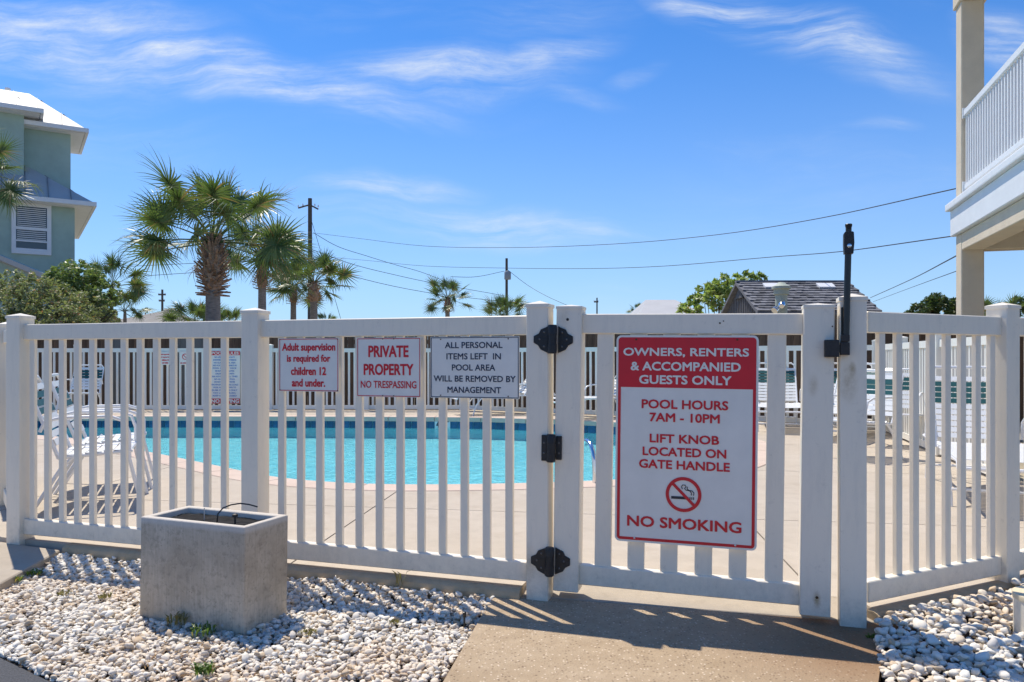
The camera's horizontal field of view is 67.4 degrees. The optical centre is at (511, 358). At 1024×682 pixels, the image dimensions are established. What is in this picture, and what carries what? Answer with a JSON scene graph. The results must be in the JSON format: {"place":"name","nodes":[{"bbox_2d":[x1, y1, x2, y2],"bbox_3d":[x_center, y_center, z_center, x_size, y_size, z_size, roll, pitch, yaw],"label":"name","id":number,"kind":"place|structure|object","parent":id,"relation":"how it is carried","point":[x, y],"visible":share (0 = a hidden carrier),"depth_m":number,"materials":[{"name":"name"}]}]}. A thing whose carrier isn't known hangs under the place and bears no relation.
{"place":"outdoors","nodes":[
{"label":"outdoors","id":0,"kind":"place"},
{"bbox_2d":[0,658,49,681],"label":"parking lot","id":1,"kind":"structure","parent":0,"point":[10,672],"depth_m":2.75,"materials":[{"name":"concrete"}]},
{"bbox_2d":[0,542,59,591],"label":"concrete path","id":2,"kind":"structure","parent":0,"point":[18,560],"depth_m":4.11,"materials":[{"name":"grey concrete"}]},
{"bbox_2d":[108,308,197,322],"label":"house","id":3,"kind":"structure","parent":0,"point":[151,317],"depth_m":35.05,"materials":[{"name":"grey"}]},
{"bbox_2d":[0,409,1023,634],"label":"pool deck","id":4,"kind":"structure","parent":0,"point":[467,586],"depth_m":5.08,"materials":[{"name":"concrete"},{"name":"pink coping"}]},
{"bbox_2d":[0,322,5,505],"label":"picket fence","id":5,"kind":"object","parent":4,"relation":"on","point":[3,413],"visible":0.34,"depth_m":5.50,"materials":[{"name":"white plastic"}]},
{"bbox_2d":[56,364,103,414],"bbox_3d":[-8.256,0.593,14.715,0.585,0.938,0.754,0,0,-5],"label":"armchair","id":6,"kind":"object","parent":4,"relation":"on","point":[85,383],"visible":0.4,"depth_m":14.95,"materials":[{"name":"white paint"}]},
{"bbox_2d":[37,375,148,506],"bbox_3d":[-3.080,0.593,5.596,0.754,0.938,0.585,0,0,-22],"label":"armchair","id":7,"kind":"object","parent":4,"relation":"on","point":[85,448],"visible":0.54,"depth_m":5.45,"materials":[{"name":"white paint"}]},
{"bbox_2d":[52,373,152,494],"bbox_3d":[-3.360,0.593,6.325,0.754,0.938,0.585,0,0,-23],"label":"armchair","id":8,"kind":"object","parent":4,"relation":"on","point":[100,438],"visible":0.41,"depth_m":6.22,"materials":[{"name":"white paint"}]},
{"bbox_2d":[5,301,553,600],"bbox_3d":[-1.375,0.423,4.010,3.270,1.373,0.109,0,0,18],"label":"picket fence","id":9,"kind":"object","parent":4,"relation":"on","point":[254,329],"visible":0.88,"depth_m":3.94,"materials":[{"name":"white plastic"}]},
{"bbox_2d":[279,338,338,391],"bbox_3d":[-1.024,0.034,3.866,0.346,0.268,0.010,0,0,18],"label":"sign","id":10,"kind":"object","parent":9,"relation":"attached to","point":[309,364],"visible":1,"depth_m":3.86,"materials":[{"name":"white metal"}]},
{"bbox_2d":[357,337,420,397],"bbox_3d":[-0.600,0.045,3.728,0.343,0.288,0.009,0,0,18],"label":"sign","id":11,"kind":"object","parent":9,"relation":"attached to","point":[388,367],"visible":1,"depth_m":3.73,"materials":[{"name":"white metal"}]},
{"bbox_2d":[430,336,519,398],"bbox_3d":[-0.178,0.043,3.591,0.444,0.289,0.008,0,0,18],"label":"sign","id":12,"kind":"object","parent":9,"relation":"attached to","point":[485,367],"visible":1,"depth_m":3.59,"materials":[{"name":"white"}]},
{"bbox_2d":[531,303,835,617],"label":"pool gate","id":13,"kind":"structure","parent":9,"relation":"attached to","point":[808,593],"depth_m":3.32,"materials":[{"name":"white plastic"}]},
{"bbox_2d":[615,335,758,550],"bbox_3d":[0.749,0.357,3.327,0.602,0.912,0.008,1,0,16],"label":"sign","id":14,"kind":"object","parent":13,"relation":"attached to","point":[686,460],"visible":1,"depth_m":3.32,"materials":[{"name":"white"}]},
{"bbox_2d":[37,421,615,483],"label":"swimming pool","id":15,"kind":"structure","parent":4,"relation":"in","point":[475,452],"depth_m":11.56,"materials":[{"name":"blue liquid"}]},
{"bbox_2d":[37,340,872,425],"bbox_3d":[-3.292,0.378,14.715,18.626,1.325,2.616,0,0,12],"label":"picket fence","id":16,"kind":"object","parent":4,"relation":"on","point":[367,406],"visible":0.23,"depth_m":15.43,"materials":[{"name":"white plastic"}]},
{"bbox_2d":[161,352,168,364],"bbox_3d":[-6.950,0.005,15.399,0.246,0.257,0.006,0,0,0],"label":"sign","id":17,"kind":"object","parent":16,"relation":"attached to","point":[164,358],"visible":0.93,"depth_m":15.40,"materials":[{"name":"white plastic"}]},
{"bbox_2d":[180,351,185,364],"bbox_3d":[-6.555,0.000,15.399,0.216,0.267,0.006,0,0,0],"label":"sign","id":18,"kind":"object","parent":16,"relation":"attached to","point":[182,357],"visible":0.72,"depth_m":15.40,"materials":[{"name":"white plastic"}]},
{"bbox_2d":[212,351,239,403],"bbox_3d":[-5.757,0.386,15.418,0.596,1.059,0.008,0,0,0],"label":"sign","id":19,"kind":"object","parent":16,"relation":"attached to","point":[234,377],"visible":0.69,"depth_m":15.42,"materials":[{"name":"white"}]},
{"bbox_2d":[451,379,555,415],"bbox_3d":[-0.168,0.561,14.486,1.927,0.988,0.715,0,0,-16],"label":"sun lounger","id":20,"kind":"object","parent":4,"relation":"on","point":[523,388],"visible":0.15,"depth_m":14.37,"materials":[{"name":"white paint"}]},
{"bbox_2d":[553,376,615,402],"bbox_3d":[1.506,0.561,13.527,1.927,0.988,0.715,0,0,-28],"label":"sun lounger","id":21,"kind":"object","parent":4,"relation":"on","point":[590,397],"visible":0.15,"depth_m":13.45,"materials":[{"name":"white paint"}]},
{"bbox_2d":[584,438,595,482],"bbox_3d":[0.889,1.045,6.733,0.540,0.700,0.420,0,0,-15],"label":"pool ladder","id":22,"kind":"object","parent":4,"relation":"attached to","point":[591,448],"visible":0.2,"depth_m":6.49,"materials":[{"name":"silver metal"}]},
{"bbox_2d":[758,362,800,431],"bbox_3d":[4.006,0.561,11.552,0.715,0.988,1.927,0,0,16],"label":"sun lounger","id":23,"kind":"object","parent":4,"relation":"on","point":[791,395],"visible":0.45,"depth_m":11.98,"materials":[{"name":"white paint"}]},
{"bbox_2d":[833,362,874,427],"bbox_3d":[4.931,0.561,11.104,0.715,0.988,1.927,0,0,22],"label":"sun lounger","id":24,"kind":"object","parent":4,"relation":"on","point":[835,379],"visible":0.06,"depth_m":11.68,"materials":[{"name":"white paint"}]},
{"bbox_2d":[833,363,885,433],"bbox_3d":[4.519,0.561,10.361,0.715,0.988,1.927,0,0,38],"label":"sun lounger","id":25,"kind":"object","parent":4,"relation":"on","point":[835,403],"visible":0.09,"depth_m":10.79,"materials":[{"name":"white paint"}]},
{"bbox_2d":[867,368,922,417],"bbox_3d":[4.622,0.593,9.200,0.585,0.938,0.754,0,0,40],"label":"lounge chair","id":26,"kind":"object","parent":4,"relation":"on","point":[906,396],"visible":0.16,"depth_m":9.39,"materials":[{"name":"white paint"}]},
{"bbox_2d":[873,334,985,473],"bbox_3d":[4.830,0.378,9.100,0.107,1.325,5.284,0,0,15],"label":"lounge chair","id":27,"kind":"object","parent":4,"relation":"on","point":[922,378],"visible":0.2,"depth_m":8.84,"materials":[{"name":"white plastic"}]},
{"bbox_2d":[836,294,1023,627],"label":"picket fence","id":28,"kind":"object","parent":4,"relation":"on","point":[1000,326],"visible":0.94,"depth_m":3.41,"materials":[{"name":"white plastic"}]},
{"bbox_2d":[824,223,854,356],"bbox_3d":[1.332,-0.274,3.129,0.112,0.540,0.054,0,0,16],"label":"gate latch","id":29,"kind":"object","parent":28,"relation":"attached to","point":[833,348],"visible":1,"depth_m":3.11,"materials":[{"name":"black plastic"}]},
{"bbox_2d":[923,366,1023,506],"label":"sun lounger","id":30,"kind":"object","parent":4,"relation":"on","point":[954,435],"visible":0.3,"depth_m":6.41,"materials":[{"name":"white paint"}]},
{"bbox_2d":[0,552,1023,681],"bbox_3d":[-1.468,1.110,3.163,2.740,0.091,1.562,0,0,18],"label":"gravel","id":31,"kind":"structure","parent":0,"point":[94,614],"depth_m":3.11,"materials":[{"name":"white gravel"}]},
{"bbox_2d":[15,575,23,581],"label":"weed","id":32,"kind":"object","parent":31,"relation":"on","point":[18,578],"visible":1,"depth_m":3.82,"materials":[{"name":"green plant"}]},
{"bbox_2d":[25,568,42,576],"bbox_3d":[-2.446,1.095,3.931,0.085,0.034,0.083,0,0,31],"label":"weed","id":33,"kind":"object","parent":31,"relation":"on","point":[38,571],"visible":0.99,"depth_m":3.93,"materials":[{"name":"green plant"}]},
{"bbox_2d":[57,589,71,595],"bbox_3d":[-2.107,1.103,3.610,0.055,0.019,0.059,0,0,0],"label":"weed","id":34,"kind":"object","parent":31,"relation":"on","point":[61,592],"visible":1,"depth_m":3.61,"materials":[{"name":"green plant"}]},
{"bbox_2d":[97,592,111,598],"bbox_3d":[-1.887,1.100,3.561,0.055,0.024,0.073,0,0,0],"label":"weed","id":35,"kind":"object","parent":31,"relation":"on","point":[101,596],"visible":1,"depth_m":3.55,"materials":[{"name":"green plant"}]},
{"bbox_2d":[165,611,189,625],"bbox_3d":[-1.391,1.084,3.193,0.094,0.056,0.101,0,0,0],"label":"weed","id":36,"kind":"object","parent":31,"relation":"on","point":[179,617],"visible":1,"depth_m":3.19,"materials":[{"name":"green plant"}]},
{"bbox_2d":[190,659,215,676],"bbox_3d":[-1.083,1.093,2.699,0.096,0.038,0.083,0,0,-26],"label":"weed","id":37,"kind":"object","parent":31,"relation":"on","point":[206,669],"visible":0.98,"depth_m":2.69,"materials":[{"name":"green plant"}]},
{"bbox_2d":[190,620,216,637],"bbox_3d":[-1.238,1.088,3.087,0.118,0.048,0.116,0,0,0],"label":"weed","id":38,"kind":"object","parent":31,"relation":"on","point":[207,628],"visible":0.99,"depth_m":3.08,"materials":[{"name":"green plant"}]},
{"bbox_2d":[140,506,287,635],"bbox_3d":[-1.300,0.916,3.353,0.574,0.459,0.279,0,0,22],"label":"planter","id":39,"kind":"object","parent":31,"relation":"on","point":[227,572],"visible":0.9,"depth_m":3.23,"materials":[{"name":"concrete"}]},
{"bbox_2d":[204,503,257,523],"bbox_3d":[-1.236,0.673,3.332,0.239,0.081,0.089,0,0,1],"label":"drip hose","id":40,"kind":"object","parent":39,"relation":"on","point":[234,515],"visible":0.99,"depth_m":3.34,"materials":[{"name":"black plastic"}]},
{"bbox_2d":[298,628,316,635],"bbox_3d":[-0.825,1.102,3.100,0.070,0.019,0.064,0,0,25],"label":"weed","id":41,"kind":"object","parent":31,"relation":"on","point":[310,630],"visible":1,"depth_m":3.10,"materials":[{"name":"plant"}]},
{"bbox_2d":[389,618,398,623],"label":"weed","id":42,"kind":"object","parent":31,"relation":"on","point":[393,620],"visible":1,"depth_m":3.22,"materials":[{"name":"green plant"}]},
{"bbox_2d":[392,570,409,586],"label":"dry grass","id":43,"kind":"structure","parent":31,"relation":"on","point":[398,575],"depth_m":3.67,"materials":[{"name":"green plant"}]},
{"bbox_2d":[462,611,474,628],"bbox_3d":[-0.171,1.095,3.196,0.076,0.090,0.016,0,0,-27],"label":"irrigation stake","id":44,"kind":"object","parent":31,"relation":"on","point":[464,615],"visible":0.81,"depth_m":3.18,"materials":[{"name":"black plastic"}]},
{"bbox_2d":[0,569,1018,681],"bbox_3d":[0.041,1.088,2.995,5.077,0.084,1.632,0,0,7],"label":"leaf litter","id":45,"kind":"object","parent":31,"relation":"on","point":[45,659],"visible":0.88,"depth_m":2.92,"materials":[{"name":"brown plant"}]},
{"bbox_2d":[873,577,1023,681],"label":"gravel","id":46,"kind":"structure","parent":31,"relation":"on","point":[952,626],"depth_m":2.92,"materials":[{"name":"white gravel"}]},
{"bbox_2d":[1011,585,1023,632],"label":"pipe bollard","id":47,"kind":"object","parent":46,"relation":"on","point":[1018,607],"visible":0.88,"depth_m":3.04,"materials":[{"name":"white plastic"}]},
{"bbox_2d":[0,0,1023,336],"label":"sky","id":48,"kind":"structure","parent":0,"point":[541,125],"materials":[{"name":"blue"}]},
{"bbox_2d":[625,302,641,313],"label":"palm tree","id":49,"kind":"object","parent":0,"point":[636,305],"visible":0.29,"depth_m":90.17,"materials":[{"name":"green plant"}]},
{"bbox_2d":[443,596,883,681],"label":"walkway","id":50,"kind":"structure","parent":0,"point":[522,639],"depth_m":2.93,"materials":[{"name":"beige concrete"}]},
{"bbox_2d":[865,633,874,637],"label":"weed","id":51,"kind":"object","parent":50,"relation":"on","point":[871,635],"visible":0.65,"depth_m":3.02,"materials":[{"name":"green plant"}]},
{"bbox_2d":[630,300,704,313],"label":"house","id":52,"kind":"structure","parent":0,"point":[657,306],"depth_m":37.45,"materials":[{"name":"grey"}]},
{"bbox_2d":[434,399,1023,481],"bbox_3d":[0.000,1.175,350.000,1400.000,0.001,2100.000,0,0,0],"label":"ground","id":53,"kind":"structure","parent":0,"point":[1022,467],"depth_m":8.33,"materials":[{"name":"beige concrete"}]},
{"bbox_2d":[0,128,48,220],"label":"palm tree","id":54,"kind":"object","parent":53,"relation":"on","point":[6,196],"visible":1,"depth_m":15.17,"materials":[{"name":"green plant"}]},
{"bbox_2d":[0,269,120,323],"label":"shrub","id":55,"kind":"object","parent":53,"relation":"on","point":[68,309],"visible":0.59,"depth_m":17.85,"materials":[{"name":"green plant"}]},
{"bbox_2d":[0,87,122,322],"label":"house","id":56,"kind":"structure","parent":53,"relation":"on","point":[43,234],"depth_m":24.93,"materials":[{"name":"teal paint"}]},
{"bbox_2d":[11,203,50,255],"bbox_3d":[-15.336,-4.132,24.522,1.080,1.633,0.080,0,0,-33],"label":"window","id":57,"kind":"structure","parent":56,"relation":"in","point":[31,225],"depth_m":24.51,"materials":[{"name":"white glass"}]},
{"bbox_2d":[42,258,122,319],"bbox_3d":[-10.898,-0.698,19.457,2.112,3.718,1.560,0,0,28],"label":"shrub","id":58,"kind":"object","parent":53,"relation":"on","point":[78,281],"visible":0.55,"depth_m":19.25,"materials":[{"name":"green plant"}]},
{"bbox_2d":[78,250,154,322],"bbox_3d":[-11.973,-1.100,22.981,2.440,4.501,2.443,0,0,-30],"label":"palm tree","id":59,"kind":"object","parent":53,"relation":"on","point":[138,288],"visible":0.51,"depth_m":23.07,"materials":[{"name":"green plant"}]},
{"bbox_2d":[102,288,156,322],"bbox_3d":[-12.115,-0.618,24.034,1.975,3.537,1.717,0,0,0],"label":"palm tree","id":60,"kind":"object","parent":53,"relation":"on","point":[138,315],"visible":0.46,"depth_m":23.95,"materials":[{"name":"green plant"}]},
{"bbox_2d":[158,289,165,310],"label":"utility pole","id":61,"kind":"object","parent":53,"relation":"on","point":[161,300],"visible":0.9,"depth_m":94.89,"materials":[{"name":"wood"}]},
{"bbox_2d":[158,297,226,321],"bbox_3d":[-14.064,-0.809,33.962,2.943,3.918,2.986,0,0,40],"label":"palm tree","id":62,"kind":"object","parent":53,"relation":"on","point":[196,310],"visible":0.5,"depth_m":33.68,"materials":[{"name":"green plant"}]},
{"bbox_2d":[110,148,320,320],"bbox_3d":[-7.378,-1.983,19.496,5.101,6.266,5.211,0,0,0],"label":"palm tree","id":63,"kind":"object","parent":53,"relation":"on","point":[219,201],"visible":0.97,"depth_m":19.19,"materials":[{"name":"green plant"}]},
{"bbox_2d":[203,306,242,320],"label":"palm tree","id":64,"kind":"object","parent":53,"relation":"on","point":[227,313],"visible":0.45,"depth_m":31.71,"materials":[{"name":"green plant"}]},
{"bbox_2d":[221,215,320,309],"bbox_3d":[-9.574,-2.205,28.894,4.188,6.710,4.217,0,0,18],"label":"palm tree","id":65,"kind":"object","parent":53,"relation":"on","point":[262,297],"visible":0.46,"depth_m":28.87,"materials":[{"name":"green plant"}]},
{"bbox_2d":[266,266,325,319],"bbox_3d":[-10.317,-1.735,36.076,3.408,5.770,3.365,0,0,0],"label":"palm tree","id":66,"kind":"object","parent":53,"relation":"on","point":[293,310],"visible":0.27,"depth_m":35.87,"materials":[{"name":"green plant"}]},
{"bbox_2d":[297,198,318,318],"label":"utility pole","id":67,"kind":"object","parent":53,"relation":"on","point":[310,205],"visible":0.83,"depth_m":49.88,"materials":[{"name":"brown wood"}]},
{"bbox_2d":[316,234,438,278],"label":"cable","id":68,"kind":"object","parent":67,"relation":"attached to","point":[371,257],"visible":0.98,"depth_m":52.06,"materials":[{"name":"black metal"}]},
{"bbox_2d":[317,260,485,299],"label":"cable","id":69,"kind":"object","parent":67,"relation":"attached to","point":[410,289],"visible":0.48,"depth_m":56.60,"materials":[{"name":"black metal"}]},
{"bbox_2d":[312,249,497,294],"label":"cable","id":70,"kind":"object","parent":67,"relation":"attached to","point":[402,276],"visible":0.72,"depth_m":57.27,"materials":[{"name":"black metal"}]},
{"bbox_2d":[267,248,362,318],"bbox_3d":[-8.477,-1.867,33.092,3.871,6.034,3.755,0,0,27],"label":"palm tree","id":71,"kind":"object","parent":53,"relation":"on","point":[327,267],"visible":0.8,"depth_m":32.68,"materials":[{"name":"green plant"}]},
{"bbox_2d":[318,311,337,318],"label":"palm tree","id":72,"kind":"object","parent":53,"relation":"on","point":[321,316],"visible":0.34,"depth_m":39.96,"materials":[{"name":"green plant"}]},
{"bbox_2d":[423,274,476,316],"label":"palm tree","id":73,"kind":"object","parent":53,"relation":"on","point":[449,300],"visible":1,"depth_m":49.83,"materials":[{"name":"green plant"}]},
{"bbox_2d":[478,292,531,315],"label":"palm tree","id":74,"kind":"object","parent":53,"relation":"on","point":[504,304],"visible":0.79,"depth_m":41.75,"materials":[{"name":"green plant"}]},
{"bbox_2d":[504,258,510,315],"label":"utility pole","id":75,"kind":"object","parent":53,"relation":"on","point":[507,275],"visible":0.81,"depth_m":64.89,"materials":[{"name":"grey"}]},
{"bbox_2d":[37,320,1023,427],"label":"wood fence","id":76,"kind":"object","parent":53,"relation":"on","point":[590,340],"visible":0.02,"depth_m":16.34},
{"bbox_2d":[594,298,597,313],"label":"utility pole","id":77,"kind":"object","parent":53,"relation":"on","point":[596,301],"visible":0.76,"depth_m":99.94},
{"bbox_2d":[522,585,873,622],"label":"threshold slab","id":78,"kind":"structure","parent":53,"relation":"on","point":[589,593],"depth_m":3.42,"materials":[{"name":"concrete"}]},
{"bbox_2d":[675,269,767,313],"bbox_3d":[6.688,-0.841,24.135,3.175,4.006,1.408,0,0,-15],"label":"leafy tree","id":79,"kind":"object","parent":53,"relation":"on","point":[717,290],"visible":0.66,"depth_m":23.89,"materials":[{"name":"green plant"}]},
{"bbox_2d":[771,282,790,312],"bbox_3d":[5.794,-0.244,16.523,0.400,2.788,0.562,0,0,20],"label":"light post","id":80,"kind":"object","parent":53,"relation":"on","point":[781,291],"visible":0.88,"depth_m":16.48,"materials":[{"name":"paint"}]},
{"bbox_2d":[720,280,881,379],"bbox_3d":[7.170,-0.417,19.643,2.900,3.135,3.537,0,0,0],"label":"pool cabana","id":81,"kind":"object","parent":53,"relation":"on","point":[751,296],"visible":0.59,"depth_m":18.99,"materials":[{"name":"grey"}]},
{"bbox_2d":[903,292,955,314],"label":"leafy tree","id":82,"kind":"object","parent":53,"relation":"on","point":[934,303],"visible":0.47,"depth_m":29.70,"materials":[{"name":"green plant"}]},
{"bbox_2d":[984,291,1023,316],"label":"palm tree","id":83,"kind":"object","parent":53,"relation":"on","point":[988,302],"visible":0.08,"depth_m":26.68,"materials":[{"name":"green plant"}]},
{"bbox_2d":[1004,295,1023,316],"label":"leafy tree","id":84,"kind":"object","parent":53,"relation":"on","point":[1022,308],"visible":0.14,"depth_m":26.79,"materials":[{"name":"green plant"}]},
{"bbox_2d":[833,369,903,458],"bbox_3d":[3.676,0.593,8.132,0.754,0.938,0.585,0,0,-30],"label":"sun lounger","id":85,"kind":"object","parent":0,"point":[872,401],"visible":0.24,"depth_m":8.18,"materials":[{"name":"white paint"}]},
{"bbox_2d":[945,0,1023,337],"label":"balcony building","id":86,"kind":"structure","parent":0,"point":[985,207],"depth_m":10.64,"materials":[{"name":"beige paint"}]},
{"bbox_2d":[317,188,955,247],"bbox_3d":[0.006,-5.570,33.070,5.267,4.982,41.098,0,0,-30],"label":"cable","id":87,"kind":"object","parent":86,"relation":"attached to","point":[689,237],"visible":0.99,"depth_m":25.98,"materials":[{"name":"black metal"}]},
{"bbox_2d":[333,236,950,268],"bbox_3d":[-0.462,-4.299,32.316,5.332,4.618,41.986,0,0,-28],"label":"cable","id":88,"kind":"object","parent":86,"relation":"attached to","point":[695,263],"visible":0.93,"depth_m":24.79,"materials":[{"name":"black metal"}]},
{"bbox_2d":[870,255,955,297],"bbox_3d":[10.591,-1.960,20.769,0.462,0.817,19.678,0,0,22],"label":"cable","id":89,"kind":"object","parent":86,"relation":"attached to","point":[920,274],"visible":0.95,"depth_m":17.66,"materials":[{"name":"black metal"}]},
{"bbox_2d":[873,271,955,301],"bbox_3d":[10.618,-1.763,20.777,0.406,0.884,19.714,0,0,22],"label":"cable","id":90,"kind":"object","parent":86,"relation":"attached to","point":[919,284],"visible":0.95,"depth_m":17.53,"materials":[{"name":"black metal"}]}
]}

